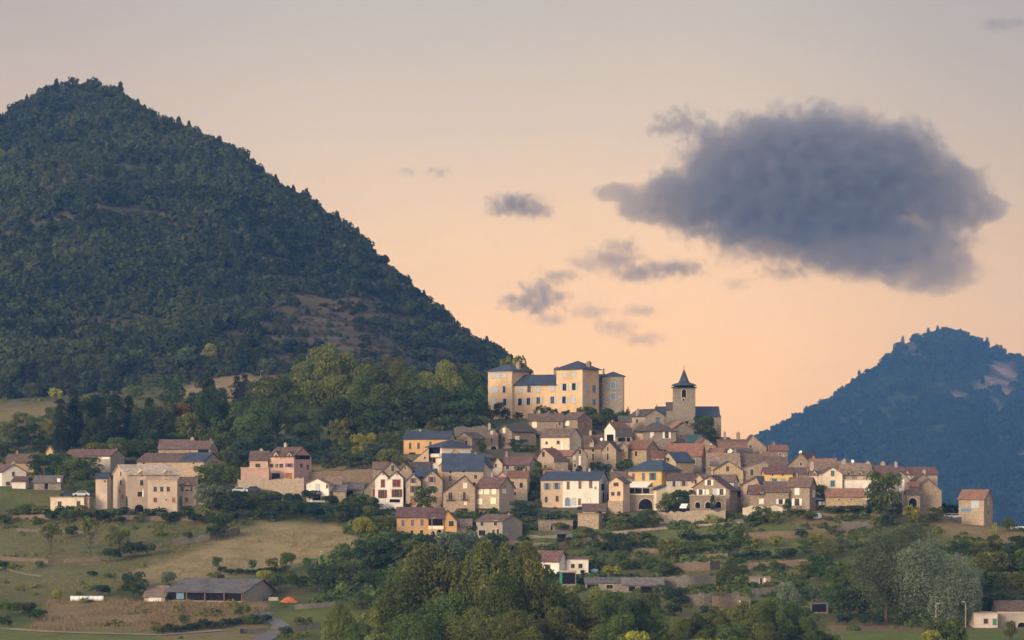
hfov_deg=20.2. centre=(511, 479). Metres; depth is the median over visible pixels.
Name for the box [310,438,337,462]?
tree
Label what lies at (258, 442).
tree
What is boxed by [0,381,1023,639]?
ground
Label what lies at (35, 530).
stone wall
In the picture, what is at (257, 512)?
bush
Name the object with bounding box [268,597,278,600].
rubble heap
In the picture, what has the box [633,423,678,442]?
village house
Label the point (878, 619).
bush
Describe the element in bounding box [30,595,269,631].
dry grass
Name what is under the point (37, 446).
tree
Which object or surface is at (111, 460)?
farm building
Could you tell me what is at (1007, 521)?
tree
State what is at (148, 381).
tree
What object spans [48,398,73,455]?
pine tree
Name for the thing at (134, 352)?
tree
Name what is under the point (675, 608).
bush
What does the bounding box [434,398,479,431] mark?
tree
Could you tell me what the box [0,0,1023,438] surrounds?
sky
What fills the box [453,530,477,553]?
tree
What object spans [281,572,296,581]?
bush
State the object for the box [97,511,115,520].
bush
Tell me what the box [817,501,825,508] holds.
clothes line
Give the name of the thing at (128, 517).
stone wall
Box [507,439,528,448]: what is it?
tree
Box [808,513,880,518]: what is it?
stone wall
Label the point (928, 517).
bush
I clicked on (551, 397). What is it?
window
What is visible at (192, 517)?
bush
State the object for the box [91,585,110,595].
bush
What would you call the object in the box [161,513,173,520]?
bush
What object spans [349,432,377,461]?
tree
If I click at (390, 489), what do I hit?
village house
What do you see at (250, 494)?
bush
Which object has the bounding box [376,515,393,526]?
tree
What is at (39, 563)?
bush
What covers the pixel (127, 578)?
tree
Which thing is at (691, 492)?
tree
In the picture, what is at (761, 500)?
window
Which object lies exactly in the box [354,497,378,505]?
bush
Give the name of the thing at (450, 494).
window
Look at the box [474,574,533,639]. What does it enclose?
tree
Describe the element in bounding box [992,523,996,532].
tree
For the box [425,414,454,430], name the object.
tree
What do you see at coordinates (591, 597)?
tree
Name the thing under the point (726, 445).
village house
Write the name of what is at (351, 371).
tree
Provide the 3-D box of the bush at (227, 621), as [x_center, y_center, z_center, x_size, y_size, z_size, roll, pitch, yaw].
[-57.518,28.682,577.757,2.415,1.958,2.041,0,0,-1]
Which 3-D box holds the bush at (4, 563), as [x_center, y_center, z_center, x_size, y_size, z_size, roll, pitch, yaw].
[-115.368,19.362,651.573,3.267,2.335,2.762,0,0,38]
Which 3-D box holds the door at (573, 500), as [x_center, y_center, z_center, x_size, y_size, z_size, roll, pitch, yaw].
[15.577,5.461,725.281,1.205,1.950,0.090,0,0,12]
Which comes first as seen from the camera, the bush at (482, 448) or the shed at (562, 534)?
the shed at (562, 534)
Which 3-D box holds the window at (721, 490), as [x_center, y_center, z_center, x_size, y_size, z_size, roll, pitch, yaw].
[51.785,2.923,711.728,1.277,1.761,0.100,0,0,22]
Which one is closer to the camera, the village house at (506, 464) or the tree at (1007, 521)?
the tree at (1007, 521)
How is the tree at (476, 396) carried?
on the ground at (10, 497)
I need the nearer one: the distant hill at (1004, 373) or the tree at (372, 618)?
the tree at (372, 618)
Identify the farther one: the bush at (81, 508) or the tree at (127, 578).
the bush at (81, 508)
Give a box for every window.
[137,491,142,496]
[171,497,175,502]
[184,497,188,502]
[272,473,280,478]
[315,484,319,490]
[380,479,384,487]
[380,489,384,498]
[392,479,400,486]
[394,489,399,497]
[401,519,404,526]
[408,442,411,449]
[410,519,414,526]
[448,492,452,499]
[448,520,453,526]
[463,482,467,488]
[476,498,482,504]
[477,489,482,494]
[478,530,485,535]
[484,489,489,494]
[490,497,495,504]
[491,489,496,494]
[492,386,497,393]
[502,371,506,377]
[502,488,506,493]
[517,386,521,392]
[518,398,521,405]
[550,385,554,391]
[550,396,554,403]
[562,371,566,377]
[562,396,565,403]
[566,481,569,489]
[571,395,575,402]
[572,370,576,376]
[578,481,581,488]
[578,563,582,568]
[585,383,588,391]
[585,395,588,403]
[591,453,594,460]
[592,385,595,392]
[606,584,612,588]
[610,381,615,388]
[610,393,614,399]
[613,482,618,486]
[641,472,645,480]
[655,416,659,422]
[664,431,668,438]
[707,479,711,485]
[719,488,723,494]
[759,498,763,503]
[794,488,799,494]
[794,498,799,505]
[830,470,834,475]
[830,480,834,486]
[971,500,979,508]
[983,618,988,623]
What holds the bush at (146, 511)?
on the ground at (10, 497)
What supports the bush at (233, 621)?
on the ground at (10, 497)
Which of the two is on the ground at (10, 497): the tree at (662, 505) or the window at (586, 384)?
the tree at (662, 505)
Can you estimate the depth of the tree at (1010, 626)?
537.85 m
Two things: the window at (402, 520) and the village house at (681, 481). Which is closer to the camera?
the window at (402, 520)
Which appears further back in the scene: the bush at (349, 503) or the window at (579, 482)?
the window at (579, 482)
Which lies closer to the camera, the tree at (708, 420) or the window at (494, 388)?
the tree at (708, 420)
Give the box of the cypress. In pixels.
[179,495,181,511]
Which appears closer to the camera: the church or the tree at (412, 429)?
the tree at (412, 429)
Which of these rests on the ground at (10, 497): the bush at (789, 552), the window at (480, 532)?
the bush at (789, 552)
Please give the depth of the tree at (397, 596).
491.13 m
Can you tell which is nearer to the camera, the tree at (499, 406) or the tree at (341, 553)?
the tree at (341, 553)
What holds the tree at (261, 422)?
on the ground at (10, 497)
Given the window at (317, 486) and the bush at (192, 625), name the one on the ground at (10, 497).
the bush at (192, 625)
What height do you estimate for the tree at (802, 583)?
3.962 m
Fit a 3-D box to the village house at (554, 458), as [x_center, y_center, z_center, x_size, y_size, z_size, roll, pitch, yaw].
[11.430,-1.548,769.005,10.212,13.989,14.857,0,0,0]
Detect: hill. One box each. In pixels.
[0,86,486,394]
[773,333,1023,522]
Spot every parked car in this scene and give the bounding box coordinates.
[59,491,73,496]
[73,491,89,496]
[220,485,235,490]
[232,487,247,491]
[246,486,260,491]
[680,504,688,509]
[951,513,958,517]
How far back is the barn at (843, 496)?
709.00 m
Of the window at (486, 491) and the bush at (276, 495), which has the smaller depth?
the window at (486, 491)
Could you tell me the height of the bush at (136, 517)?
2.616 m
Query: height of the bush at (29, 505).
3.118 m
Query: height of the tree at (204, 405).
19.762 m
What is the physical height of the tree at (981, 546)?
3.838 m
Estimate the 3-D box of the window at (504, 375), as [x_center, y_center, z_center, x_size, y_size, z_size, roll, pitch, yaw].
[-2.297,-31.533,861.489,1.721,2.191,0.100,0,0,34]
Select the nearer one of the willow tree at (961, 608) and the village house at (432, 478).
the willow tree at (961, 608)
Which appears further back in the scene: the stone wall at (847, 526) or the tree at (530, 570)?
the stone wall at (847, 526)
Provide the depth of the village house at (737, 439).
805.60 m
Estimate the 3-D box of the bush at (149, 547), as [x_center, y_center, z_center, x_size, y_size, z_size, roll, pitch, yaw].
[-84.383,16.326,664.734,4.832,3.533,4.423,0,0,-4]
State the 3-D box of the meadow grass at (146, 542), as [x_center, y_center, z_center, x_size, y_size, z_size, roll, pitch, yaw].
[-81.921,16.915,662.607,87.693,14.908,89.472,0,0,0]
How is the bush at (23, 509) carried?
on the ground at (10, 497)
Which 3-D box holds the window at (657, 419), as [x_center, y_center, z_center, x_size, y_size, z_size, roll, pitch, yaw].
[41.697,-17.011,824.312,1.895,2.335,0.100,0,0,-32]
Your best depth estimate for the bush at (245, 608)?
585.18 m
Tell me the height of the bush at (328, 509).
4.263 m
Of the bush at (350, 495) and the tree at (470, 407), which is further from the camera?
the tree at (470, 407)
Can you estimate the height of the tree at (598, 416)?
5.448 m
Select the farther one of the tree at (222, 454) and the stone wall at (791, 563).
the tree at (222, 454)
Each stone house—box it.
[94,464,199,512]
[372,461,399,478]
[398,462,437,487]
[456,432,485,449]
[486,423,537,448]
[571,447,587,470]
[619,442,628,466]
[652,435,668,453]
[689,470,738,513]
[705,449,764,473]
[747,473,817,510]
[766,442,788,455]
[887,471,910,513]
[904,469,942,514]
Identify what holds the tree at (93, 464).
on the ground at (10, 497)
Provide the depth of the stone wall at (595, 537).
680.52 m
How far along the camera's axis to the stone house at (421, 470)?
741.00 m
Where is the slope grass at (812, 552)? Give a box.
[654,518,1021,610]
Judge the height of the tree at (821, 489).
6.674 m
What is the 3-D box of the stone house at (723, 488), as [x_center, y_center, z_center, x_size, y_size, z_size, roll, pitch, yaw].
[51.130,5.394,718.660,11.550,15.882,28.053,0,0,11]
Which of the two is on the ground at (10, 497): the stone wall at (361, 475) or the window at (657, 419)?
the stone wall at (361, 475)
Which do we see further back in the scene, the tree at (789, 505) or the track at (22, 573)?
the tree at (789, 505)
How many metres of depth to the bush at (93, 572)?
636.74 m
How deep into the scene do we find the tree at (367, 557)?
636.89 m
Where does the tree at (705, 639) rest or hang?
on the ground at (10, 497)
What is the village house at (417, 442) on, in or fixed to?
on the ground at (10, 497)
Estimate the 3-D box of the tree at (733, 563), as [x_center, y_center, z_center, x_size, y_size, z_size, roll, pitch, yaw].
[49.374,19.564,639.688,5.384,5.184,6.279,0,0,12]
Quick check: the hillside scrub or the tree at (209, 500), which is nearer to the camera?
the tree at (209, 500)
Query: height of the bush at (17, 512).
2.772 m
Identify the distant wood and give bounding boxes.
[754,326,1023,525]
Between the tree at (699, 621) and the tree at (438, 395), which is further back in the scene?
the tree at (438, 395)
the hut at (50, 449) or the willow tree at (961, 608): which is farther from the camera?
the hut at (50, 449)
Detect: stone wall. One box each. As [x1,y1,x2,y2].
[0,556,99,562]
[9,514,199,520]
[16,528,95,533]
[172,528,239,544]
[240,624,319,633]
[294,601,335,609]
[309,469,372,482]
[454,425,486,440]
[507,537,591,549]
[591,535,651,541]
[632,547,657,552]
[664,574,715,588]
[672,560,719,571]
[673,591,739,605]
[682,553,727,557]
[712,595,747,606]
[744,530,799,539]
[748,559,807,568]
[752,586,777,595]
[788,570,808,576]
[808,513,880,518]
[841,520,873,530]
[938,516,961,523]
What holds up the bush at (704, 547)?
on the ground at (10, 497)
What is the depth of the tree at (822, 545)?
657.99 m
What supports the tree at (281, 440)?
on the ground at (10, 497)
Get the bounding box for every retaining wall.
[238,477,303,495]
[378,503,402,508]
[655,510,725,523]
[743,506,781,515]
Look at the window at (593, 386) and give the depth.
857.16 m
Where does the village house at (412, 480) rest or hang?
on the ground at (10, 497)
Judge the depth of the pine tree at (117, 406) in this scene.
833.13 m
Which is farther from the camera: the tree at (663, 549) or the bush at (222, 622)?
the tree at (663, 549)
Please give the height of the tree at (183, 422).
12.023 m
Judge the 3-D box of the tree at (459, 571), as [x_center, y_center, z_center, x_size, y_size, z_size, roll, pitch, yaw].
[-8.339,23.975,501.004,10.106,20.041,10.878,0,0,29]
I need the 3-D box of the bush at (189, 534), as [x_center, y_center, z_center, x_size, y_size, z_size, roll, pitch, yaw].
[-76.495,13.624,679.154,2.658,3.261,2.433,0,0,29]
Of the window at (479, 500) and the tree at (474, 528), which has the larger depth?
the window at (479, 500)
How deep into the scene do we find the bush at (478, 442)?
775.37 m
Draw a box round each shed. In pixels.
[142,578,276,601]
[555,531,567,537]
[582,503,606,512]
[583,577,664,592]
[684,435,701,442]
[809,602,828,612]
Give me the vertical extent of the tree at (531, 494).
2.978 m
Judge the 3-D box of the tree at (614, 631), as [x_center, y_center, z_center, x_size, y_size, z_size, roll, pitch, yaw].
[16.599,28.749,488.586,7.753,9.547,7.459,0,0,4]
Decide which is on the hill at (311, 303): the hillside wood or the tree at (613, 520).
the hillside wood
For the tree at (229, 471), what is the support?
on the ground at (10, 497)
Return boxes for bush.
[0,513,11,520]
[0,516,11,524]
[0,561,8,566]
[0,601,21,613]
[0,616,12,625]
[12,509,23,514]
[15,506,29,513]
[18,602,36,613]
[21,503,34,511]
[28,609,47,618]
[31,506,49,513]
[32,518,44,524]
[35,561,43,566]
[45,511,57,520]
[52,590,60,598]
[54,505,70,511]
[59,509,73,519]
[65,526,77,534]
[74,505,88,513]
[78,513,92,517]
[85,508,97,516]
[87,571,97,574]
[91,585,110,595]
[95,510,108,519]
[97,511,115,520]
[101,548,122,561]
[103,572,115,576]
[112,508,122,513]
[118,507,129,514]
[122,542,143,555]
[125,509,138,514]
[132,514,143,522]
[136,543,155,554]
[143,508,155,516]
[151,626,161,631]
[154,508,167,512]
[158,626,167,633]
[160,571,175,586]
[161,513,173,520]
[163,623,174,629]
[168,511,187,520]
[168,626,180,631]
[178,614,191,623]
[180,505,192,511]
[182,531,192,537]
[185,623,196,628]
[186,510,194,515]
[187,513,202,521]
[193,622,202,628]
[197,619,208,626]
[207,572,225,577]
[209,511,222,515]
[209,621,218,627]
[212,557,222,567]
[215,620,226,627]
[217,566,226,571]
[220,618,230,623]
[223,569,232,573]
[224,512,233,518]
[226,618,236,623]
[232,604,250,615]
[233,500,257,512]
[234,568,242,572]
[239,519,246,523]
[243,617,255,622]
[247,493,258,500]
[248,559,256,567]
[249,614,260,619]
[251,493,275,504]
[251,508,264,519]
[255,491,282,504]
[256,570,272,580]
[256,617,264,623]
[261,614,271,619]
[265,510,277,518]
[265,557,278,567]
[267,573,289,589]
[272,501,292,516]
[277,503,302,517]
[278,626,293,635]
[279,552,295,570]
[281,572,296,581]
[282,493,303,502]
[293,617,312,624]
[301,490,321,501]
[301,506,321,519]
[301,557,314,566]
[303,502,322,511]
[314,514,326,522]
[318,504,329,513]
[320,495,338,504]
[325,505,333,515]
[326,511,348,523]
[331,503,350,512]
[339,501,354,506]
[341,498,360,502]
[347,493,369,503]
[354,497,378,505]
[354,502,368,507]
[362,506,377,516]
[369,503,383,509]
[374,511,383,516]
[416,501,428,506]
[454,508,467,514]
[466,511,480,515]
[476,439,483,450]
[480,443,486,452]
[504,511,521,516]
[514,465,526,470]
[518,535,529,541]
[544,543,559,550]
[545,511,560,519]
[550,522,569,530]
[556,537,571,543]
[563,513,576,518]
[568,538,583,546]
[575,465,582,470]
[585,540,599,549]
[588,462,600,469]
[598,463,611,471]
[601,566,620,575]
[623,462,633,470]
[632,549,648,559]
[637,532,651,539]
[642,563,655,570]
[652,584,667,595]
[663,604,681,614]
[680,533,697,540]
[689,589,700,593]
[691,546,715,551]
[697,534,724,539]
[699,605,717,613]
[712,544,730,549]
[717,570,729,579]
[723,537,744,546]
[731,552,749,558]
[742,549,772,558]
[747,515,755,521]
[751,537,761,545]
[762,582,773,587]
[768,535,783,545]
[769,560,779,568]
[774,548,798,559]
[786,508,810,514]
[793,529,807,535]
[797,511,817,519]
[797,608,813,616]
[808,534,822,541]
[821,507,838,511]
[825,525,838,532]
[827,505,868,511]
[836,615,852,623]
[858,615,869,625]
[869,517,880,526]
[870,616,885,623]
[878,513,895,524]
[920,514,932,522]
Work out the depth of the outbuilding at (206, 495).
706.00 m
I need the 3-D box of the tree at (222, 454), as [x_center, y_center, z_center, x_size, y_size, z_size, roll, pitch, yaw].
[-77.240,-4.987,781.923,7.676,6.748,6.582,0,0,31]
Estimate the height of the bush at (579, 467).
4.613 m
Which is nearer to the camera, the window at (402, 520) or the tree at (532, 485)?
the window at (402, 520)
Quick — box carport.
[559,570,576,586]
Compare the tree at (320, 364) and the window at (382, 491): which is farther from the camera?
the tree at (320, 364)
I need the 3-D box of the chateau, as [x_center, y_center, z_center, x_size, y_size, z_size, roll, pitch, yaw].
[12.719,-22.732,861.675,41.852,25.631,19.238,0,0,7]
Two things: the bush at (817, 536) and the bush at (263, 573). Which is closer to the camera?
the bush at (263, 573)
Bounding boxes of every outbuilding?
[32,475,65,489]
[50,497,92,510]
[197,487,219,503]
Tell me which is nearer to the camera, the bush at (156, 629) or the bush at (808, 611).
the bush at (156, 629)
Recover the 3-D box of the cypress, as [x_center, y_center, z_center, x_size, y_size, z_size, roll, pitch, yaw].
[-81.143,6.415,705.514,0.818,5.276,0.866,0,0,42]
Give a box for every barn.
[332,482,365,501]
[824,488,874,513]
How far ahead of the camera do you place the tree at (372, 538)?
653.23 m
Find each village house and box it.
[0,461,29,488]
[5,450,37,471]
[136,449,221,477]
[157,437,218,453]
[240,442,312,483]
[306,476,342,501]
[363,479,374,497]
[374,471,405,504]
[396,505,472,535]
[402,429,455,453]
[404,473,421,506]
[412,440,474,476]
[421,470,444,506]
[441,453,493,490]
[441,472,515,511]
[474,513,523,541]
[493,451,536,475]
[496,469,531,500]
[528,410,593,435]
[536,448,573,469]
[537,550,589,573]
[539,424,582,451]
[539,468,608,506]
[583,430,621,468]
[603,420,632,445]
[607,470,632,514]
[617,416,631,427]
[625,459,682,510]
[628,440,659,465]
[629,408,665,432]
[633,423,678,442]
[651,451,694,472]
[665,473,702,500]
[666,443,705,472]
[668,421,696,442]
[694,437,715,452]
[707,448,725,452]
[710,461,765,486]
[715,431,745,444]
[716,442,747,448]
[723,447,752,452]
[739,476,764,509]
[745,434,766,452]
[761,463,807,480]
[763,455,788,466]
[786,451,817,476]
[806,456,837,476]
[807,461,843,494]
[837,460,872,497]
[871,461,893,466]
[872,461,938,494]
[957,489,993,525]
[968,600,1023,627]
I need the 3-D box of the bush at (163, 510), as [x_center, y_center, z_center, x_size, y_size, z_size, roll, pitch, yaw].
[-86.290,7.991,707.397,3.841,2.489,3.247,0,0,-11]
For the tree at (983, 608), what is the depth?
580.29 m
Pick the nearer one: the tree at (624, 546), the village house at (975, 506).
the tree at (624, 546)
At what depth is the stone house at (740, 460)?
761.64 m
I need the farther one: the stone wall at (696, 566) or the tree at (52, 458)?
the tree at (52, 458)
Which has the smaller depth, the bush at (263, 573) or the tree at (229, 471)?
the bush at (263, 573)
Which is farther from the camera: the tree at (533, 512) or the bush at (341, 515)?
the tree at (533, 512)
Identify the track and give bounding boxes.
[0,567,40,576]
[0,628,226,634]
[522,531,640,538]
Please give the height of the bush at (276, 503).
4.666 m
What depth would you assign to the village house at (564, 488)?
726.17 m
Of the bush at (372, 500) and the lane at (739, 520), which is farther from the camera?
the bush at (372, 500)
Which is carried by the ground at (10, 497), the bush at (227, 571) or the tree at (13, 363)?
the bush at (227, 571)
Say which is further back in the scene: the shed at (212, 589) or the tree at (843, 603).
the shed at (212, 589)
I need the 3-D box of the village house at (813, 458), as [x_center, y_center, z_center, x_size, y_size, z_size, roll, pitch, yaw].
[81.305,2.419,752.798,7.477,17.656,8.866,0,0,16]
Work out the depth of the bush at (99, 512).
701.03 m
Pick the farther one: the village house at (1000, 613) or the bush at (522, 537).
the bush at (522, 537)
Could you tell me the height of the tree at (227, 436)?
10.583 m
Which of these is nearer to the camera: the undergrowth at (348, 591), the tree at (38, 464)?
the undergrowth at (348, 591)
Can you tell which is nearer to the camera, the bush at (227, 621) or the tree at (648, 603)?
the tree at (648, 603)
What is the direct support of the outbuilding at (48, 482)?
on the ground at (10, 497)
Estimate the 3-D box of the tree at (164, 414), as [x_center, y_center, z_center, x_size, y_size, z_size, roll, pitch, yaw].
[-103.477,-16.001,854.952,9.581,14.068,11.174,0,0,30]
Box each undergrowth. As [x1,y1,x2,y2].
[0,383,376,480]
[0,507,449,638]
[310,507,510,605]
[382,417,953,519]
[470,510,1023,630]
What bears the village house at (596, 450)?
on the ground at (10, 497)
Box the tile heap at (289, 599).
[280,597,297,602]
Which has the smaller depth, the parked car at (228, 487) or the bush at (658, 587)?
the bush at (658, 587)
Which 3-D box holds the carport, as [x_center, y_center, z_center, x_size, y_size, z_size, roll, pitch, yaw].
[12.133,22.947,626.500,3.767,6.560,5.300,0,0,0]
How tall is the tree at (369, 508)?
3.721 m
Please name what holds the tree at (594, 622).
on the ground at (10, 497)
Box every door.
[285,472,292,478]
[571,498,575,505]
[992,618,996,624]
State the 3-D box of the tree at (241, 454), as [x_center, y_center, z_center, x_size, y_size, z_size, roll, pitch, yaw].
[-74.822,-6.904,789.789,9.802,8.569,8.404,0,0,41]
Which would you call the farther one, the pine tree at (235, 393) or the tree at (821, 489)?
the pine tree at (235, 393)
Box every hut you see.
[45,445,55,454]
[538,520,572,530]
[577,513,605,528]
[736,598,750,609]
[748,576,770,584]
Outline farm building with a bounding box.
[62,448,125,471]
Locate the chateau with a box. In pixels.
[485,361,625,419]
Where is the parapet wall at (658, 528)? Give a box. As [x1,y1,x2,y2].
[608,522,739,532]
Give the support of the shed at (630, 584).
on the ground at (10, 497)
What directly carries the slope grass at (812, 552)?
on the ground at (10, 497)
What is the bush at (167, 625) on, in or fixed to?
on the ground at (10, 497)
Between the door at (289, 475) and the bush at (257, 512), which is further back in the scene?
the door at (289, 475)
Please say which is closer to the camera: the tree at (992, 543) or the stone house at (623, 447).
the tree at (992, 543)
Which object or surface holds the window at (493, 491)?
in the village house at (484, 493)
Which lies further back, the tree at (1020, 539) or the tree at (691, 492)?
the tree at (691, 492)
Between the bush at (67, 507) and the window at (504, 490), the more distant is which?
the window at (504, 490)
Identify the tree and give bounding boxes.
[0,358,21,377]
[0,421,16,435]
[0,432,29,450]
[0,444,14,458]
[11,411,32,423]
[15,424,47,447]
[21,382,40,398]
[25,416,47,431]
[25,454,50,474]
[30,438,54,454]
[36,421,54,434]
[37,521,62,554]
[38,453,71,474]
[44,406,64,421]
[48,387,62,398]
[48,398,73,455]
[54,457,89,489]
[62,388,85,448]
[68,397,102,442]
[71,385,86,397]
[73,457,104,479]
[74,353,93,370]
[79,479,95,496]
[79,516,99,553]
[80,417,106,448]
[86,442,108,448]
[87,387,118,435]
[95,353,111,368]
[104,385,131,443]
[105,526,130,549]
[106,436,136,457]
[108,443,126,457]
[116,395,134,439]
[120,571,148,597]
[124,385,144,398]
[126,407,156,447]
[126,438,157,457]
[129,349,146,359]
[134,428,166,449]
[140,377,158,389]
[142,397,157,436]
[144,403,176,438]
[153,356,172,372]
[156,401,191,437]
[156,432,185,438]
[158,374,185,405]
[174,412,205,440]
[177,347,196,365]
[180,396,212,436]
[187,391,196,433]
[191,385,229,434]
[193,372,216,416]
[193,464,221,485]
[193,483,223,509]
[197,433,226,449]
[200,343,216,360]
[204,513,229,540]
[207,416,237,447]
[207,461,229,481]
[215,397,253,439]
[215,491,246,513]
[216,449,240,465]
[217,399,239,441]
[220,465,240,484]
[223,346,238,357]
[225,439,254,466]
[228,375,244,401]
[229,399,277,441]
[235,490,248,498]
[239,374,252,398]
[244,375,309,445]
[250,434,275,451]
[272,436,307,447]
[283,404,323,442]
[286,342,351,440]
[290,575,307,593]
[291,441,321,459]
[306,564,335,590]
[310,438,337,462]
[317,396,366,440]
[318,350,376,437]
[320,451,341,464]
[320,599,355,639]
[323,561,342,583]
[328,417,355,452]
[330,440,361,460]
[331,557,366,584]
[332,505,353,520]
[335,550,369,564]
[338,452,362,469]
[342,372,392,440]
[344,619,371,639]
[347,591,372,609]
[348,539,388,571]
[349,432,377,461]
[349,494,369,506]
[349,506,361,517]
[351,517,377,533]
[356,410,398,443]
[359,505,374,515]
[360,443,390,466]
[360,537,394,552]
[363,593,399,637]
[363,631,391,639]
[372,354,409,415]
[374,568,438,638]
[375,448,403,461]
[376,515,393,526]
[376,535,410,561]
[377,397,426,431]
[378,430,404,455]
[384,612,441,639]
[387,542,470,627]
[389,420,418,443]
[390,369,436,424]
[391,539,424,560]
[392,532,414,547]
[401,428,424,437]
[407,384,455,426]
[409,533,437,557]
[411,485,438,505]
[416,360,468,423]
[417,590,474,639]
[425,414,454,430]
[431,531,467,560]
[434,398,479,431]
[440,560,482,607]
[440,606,501,639]
[450,363,482,407]
[452,554,471,566]
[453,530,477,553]
[454,535,529,609]
[456,385,490,426]
[466,525,477,540]
[474,532,508,547]
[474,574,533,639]
[479,608,544,639]
[486,409,495,420]
[494,402,506,419]
[499,355,526,367]
[500,540,553,631]
[501,408,510,419]
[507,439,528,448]
[509,500,527,515]
[511,598,566,639]
[512,412,523,418]
[517,504,537,516]
[520,444,539,451]
[522,365,533,374]
[522,522,529,533]
[528,490,540,500]
[529,481,537,491]
[529,579,580,637]
[530,473,542,489]
[531,617,576,639]
[532,461,541,475]
[533,405,543,412]
[533,498,542,510]
[541,406,553,412]
[559,598,599,637]
[560,627,603,639]
[572,526,593,538]
[576,406,590,415]
[576,585,618,638]
[587,407,596,422]
[588,622,628,639]
[589,590,641,635]
[592,413,608,428]
[592,419,602,428]
[597,408,616,426]
[598,532,619,550]
[605,413,622,424]
[606,516,627,529]
[611,533,630,551]
[611,550,631,569]
[614,411,625,421]
[615,459,628,470]
[615,630,649,639]
[616,511,632,522]
[625,587,661,638]
[627,516,646,527]
[636,608,674,639]
[637,508,663,527]
[646,634,673,639]
[652,561,673,574]
[655,499,669,511]
[657,538,683,559]
[660,587,689,604]
[660,617,693,639]
[661,492,675,510]
[669,489,690,510]
[674,612,715,639]
[679,490,694,510]
[689,415,713,437]
[690,638,719,639]
[693,606,737,638]
[707,428,719,443]
[710,494,715,510]
[714,622,752,639]
[723,557,746,575]
[724,600,776,639]
[744,622,782,639]
[748,597,795,637]
[750,506,772,523]
[766,511,784,523]
[771,625,802,639]
[775,601,807,635]
[776,581,801,602]
[782,499,791,510]
[790,579,809,593]
[795,538,814,553]
[795,561,817,572]
[795,612,829,639]
[800,585,820,601]
[806,552,834,582]
[810,633,841,639]
[812,541,838,558]
[816,485,826,507]
[818,583,844,602]
[822,565,848,583]
[824,584,865,616]
[830,537,850,551]
[846,534,934,622]
[847,589,876,614]
[864,470,902,513]
[866,499,882,511]
[874,522,937,599]
[887,501,902,517]
[888,537,982,621]
[902,504,922,520]
[920,617,968,639]
[920,630,944,639]
[927,506,945,519]
[935,566,984,625]
[940,624,966,639]
[942,503,958,512]
[944,540,972,555]
[966,601,986,611]
[969,540,990,553]
[975,551,1011,572]
[978,569,998,588]
[979,594,998,610]
[982,571,1012,591]
[986,534,1003,550]
[989,591,1011,599]
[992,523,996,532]
[994,542,1023,570]
[1001,518,1017,530]
[1003,620,1017,639]
[1004,571,1023,595]
[1007,535,1023,548]
[1009,597,1023,599]
[1012,549,1023,572]
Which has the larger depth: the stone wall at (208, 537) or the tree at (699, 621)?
the stone wall at (208, 537)
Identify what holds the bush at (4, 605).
on the ground at (10, 497)
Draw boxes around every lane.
[252,612,289,639]
[655,519,744,527]
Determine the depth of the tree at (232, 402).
868.91 m
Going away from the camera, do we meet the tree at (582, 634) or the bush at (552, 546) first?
the tree at (582, 634)
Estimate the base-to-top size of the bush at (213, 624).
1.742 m
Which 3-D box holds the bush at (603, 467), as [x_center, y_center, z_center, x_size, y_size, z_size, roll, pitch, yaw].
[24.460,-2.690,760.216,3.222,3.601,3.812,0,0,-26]
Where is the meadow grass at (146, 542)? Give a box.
[0,519,348,593]
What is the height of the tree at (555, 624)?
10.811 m
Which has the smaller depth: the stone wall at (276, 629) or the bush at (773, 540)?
the stone wall at (276, 629)
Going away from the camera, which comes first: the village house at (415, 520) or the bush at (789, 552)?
the bush at (789, 552)
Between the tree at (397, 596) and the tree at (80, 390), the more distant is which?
the tree at (80, 390)
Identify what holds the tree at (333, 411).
on the ground at (10, 497)
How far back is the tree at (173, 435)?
841.41 m
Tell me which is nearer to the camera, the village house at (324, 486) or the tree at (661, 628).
the tree at (661, 628)
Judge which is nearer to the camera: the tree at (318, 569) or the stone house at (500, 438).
the tree at (318, 569)
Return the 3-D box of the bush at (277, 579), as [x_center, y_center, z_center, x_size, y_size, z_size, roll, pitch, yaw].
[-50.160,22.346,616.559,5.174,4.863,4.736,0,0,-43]
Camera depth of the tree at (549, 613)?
489.01 m
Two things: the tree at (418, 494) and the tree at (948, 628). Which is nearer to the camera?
the tree at (948, 628)
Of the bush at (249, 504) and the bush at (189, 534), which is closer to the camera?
the bush at (189, 534)
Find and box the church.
[655,370,720,436]
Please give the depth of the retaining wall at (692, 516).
698.44 m
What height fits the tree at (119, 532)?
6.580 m
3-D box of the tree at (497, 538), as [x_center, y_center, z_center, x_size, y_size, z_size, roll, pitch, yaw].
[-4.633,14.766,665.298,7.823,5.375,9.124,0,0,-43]
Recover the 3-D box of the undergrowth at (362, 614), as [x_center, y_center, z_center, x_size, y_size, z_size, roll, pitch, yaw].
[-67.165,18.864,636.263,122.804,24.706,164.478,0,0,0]
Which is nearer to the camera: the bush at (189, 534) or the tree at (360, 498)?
the bush at (189, 534)
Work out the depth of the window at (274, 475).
744.71 m
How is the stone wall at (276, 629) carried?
on the ground at (10, 497)
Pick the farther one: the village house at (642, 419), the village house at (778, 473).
the village house at (642, 419)
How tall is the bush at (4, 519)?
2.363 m
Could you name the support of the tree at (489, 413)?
on the ground at (10, 497)
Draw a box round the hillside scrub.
[0,142,487,403]
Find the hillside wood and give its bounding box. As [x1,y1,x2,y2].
[0,76,523,412]

